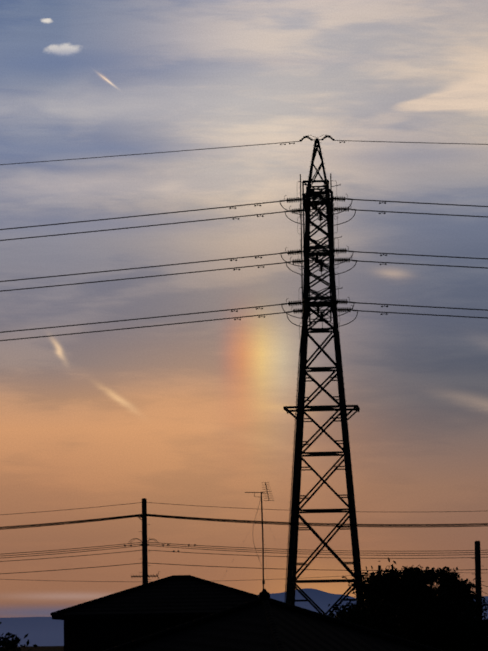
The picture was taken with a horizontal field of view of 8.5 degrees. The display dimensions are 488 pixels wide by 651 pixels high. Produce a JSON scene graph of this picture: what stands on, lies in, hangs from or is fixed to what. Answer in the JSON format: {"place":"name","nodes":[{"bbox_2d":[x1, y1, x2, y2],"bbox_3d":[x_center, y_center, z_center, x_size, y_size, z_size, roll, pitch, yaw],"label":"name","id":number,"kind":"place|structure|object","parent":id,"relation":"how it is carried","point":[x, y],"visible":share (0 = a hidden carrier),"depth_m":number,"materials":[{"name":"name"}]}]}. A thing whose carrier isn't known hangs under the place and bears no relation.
{"place":"outdoors","nodes":[
{"label":"outdoors","id":0,"kind":"place"},
{"bbox_2d":[5,646,63,650],"bbox_3d":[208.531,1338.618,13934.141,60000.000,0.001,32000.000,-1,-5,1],"label":"ground","id":1,"kind":"structure","parent":0,"point":[48,648],"depth_m":2955.87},
{"bbox_2d":[0,622,9,648],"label":"foliage","id":2,"kind":"object","parent":1,"relation":"on","point":[8,633],"visible":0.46,"depth_m":119.87,"materials":[{"name":"plant"}]},
{"bbox_2d":[0,632,38,650],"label":"bush","id":3,"kind":"object","parent":1,"relation":"on","point":[9,645],"depth_m":119.49,"materials":[{"name":"plant"}]},
{"bbox_2d":[139,498,150,584],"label":"utility pole","id":4,"kind":"object","parent":1,"relation":"on","point":[145,565],"visible":0.38,"depth_m":214.44,"materials":[{"name":"concrete"}]},
{"bbox_2d":[124,515,195,551],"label":"pole hardware","id":5,"kind":"object","parent":4,"relation":"attached to","point":[162,544],"visible":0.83,"depth_m":214.53,"materials":[{"name":"metal"}]},
{"bbox_2d":[0,502,487,573],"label":"power lines","id":6,"kind":"object","parent":4,"relation":"attached to","point":[256,522],"visible":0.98,"depth_m":214.57,"materials":[{"name":"black metal"}]},
{"bbox_2d":[283,138,363,614],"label":"transmission tower","id":7,"kind":"structure","parent":1,"relation":"on","point":[295,502],"depth_m":249.02,"materials":[{"name":"metal"}]},
{"bbox_2d":[0,135,487,358],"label":"tower conductors","id":8,"kind":"object","parent":7,"relation":"on","point":[242,257],"visible":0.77,"depth_m":252.10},
{"bbox_2d":[324,600,387,633],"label":"bush","id":9,"kind":"object","parent":1,"relation":"on","point":[349,614],"depth_m":158.95,"materials":[{"name":"black plant"}]},
{"bbox_2d":[340,574,401,628],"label":"tree","id":10,"kind":"object","parent":1,"relation":"on","point":[360,602],"visible":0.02,"depth_m":173.19,"materials":[{"name":"black plant"}]},
{"bbox_2d":[342,565,414,638],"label":"tree","id":11,"kind":"object","parent":1,"relation":"on","point":[377,615],"depth_m":163.14,"materials":[{"name":"black plant"}]},
{"bbox_2d":[355,558,479,650],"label":"tree","id":12,"kind":"object","parent":1,"relation":"on","point":[392,581],"depth_m":167.98,"materials":[{"name":"black plant"}]},
{"bbox_2d":[390,566,487,650],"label":"tree","id":13,"kind":"object","parent":1,"relation":"on","point":[421,622],"depth_m":164.70,"materials":[{"name":"plant"}]},
{"bbox_2d":[450,574,487,645],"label":"tree","id":14,"kind":"object","parent":1,"relation":"on","point":[466,591],"depth_m":174.14,"materials":[{"name":"black plant"}]},
{"bbox_2d":[466,596,487,650],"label":"tree","id":15,"kind":"object","parent":1,"relation":"on","point":[479,610],"depth_m":170.61,"materials":[{"name":"plant"}]},
{"bbox_2d":[472,541,483,620],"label":"utility pole","id":16,"kind":"object","parent":1,"relation":"on","point":[477,558],"visible":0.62,"depth_m":189.05,"materials":[{"name":"concrete"}]},
{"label":"small utility pole","id":17,"kind":"object","parent":1,"relation":"on","visible":0},
{"bbox_2d":[5,566,463,581],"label":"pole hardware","id":18,"kind":"object","parent":17,"relation":"attached to","point":[226,580],"visible":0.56,"depth_m":202.72,"materials":[{"name":"metal"}]},
{"bbox_2d":[64,617,200,650],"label":"house walls","id":19,"kind":"structure","parent":0,"point":[92,634],"depth_m":149.69,"materials":[{"name":"black"}]},
{"bbox_2d":[52,578,257,619],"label":"house roof","id":20,"kind":"structure","parent":19,"relation":"on","point":[184,597],"depth_m":150.78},
{"bbox_2d":[50,575,258,615],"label":"house ridge tiles","id":21,"kind":"object","parent":20,"relation":"on","point":[152,583],"visible":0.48,"depth_m":152.41,"materials":[{"name":"black tile"}]},
{"bbox_2d":[131,482,303,599],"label":"roof antennas","id":22,"kind":"object","parent":20,"relation":"on","point":[262,565],"visible":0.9,"depth_m":153.69,"materials":[{"name":"black metal"}]},
{"bbox_2d":[0,588,487,646],"bbox_3d":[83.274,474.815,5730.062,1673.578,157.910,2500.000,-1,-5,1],"label":"mountains","id":23,"kind":"structure","parent":0,"point":[45,631],"depth_m":6378.14,"materials":[{"name":"blue"}]},
{"bbox_2d":[0,0,487,617],"label":"sky","id":24,"kind":"structure","parent":0,"point":[185,414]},
{"bbox_2d":[121,603,422,650],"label":"house roof","id":25,"kind":"structure","parent":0,"point":[246,629],"depth_m":106.42,"materials":[{"name":"black tile"}]},
{"bbox_2d":[103,589,441,650],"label":"house ridge tiles","id":26,"kind":"object","parent":25,"relation":"on","point":[265,599],"depth_m":107.93,"materials":[{"name":"black tile"}]},
{"bbox_2d":[229,135,387,327],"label":"tower line hardware","id":27,"kind":"object","parent":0,"point":[311,139],"visible":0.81,"depth_m":252.20,"materials":[{"name":"black metal"}]},
{"bbox_2d":[286,196,350,320],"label":"tower insulators","id":28,"kind":"object","parent":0,"point":[316,254],"visible":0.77,"depth_m":248.55,"materials":[{"name":"black ceramic"}]}
]}

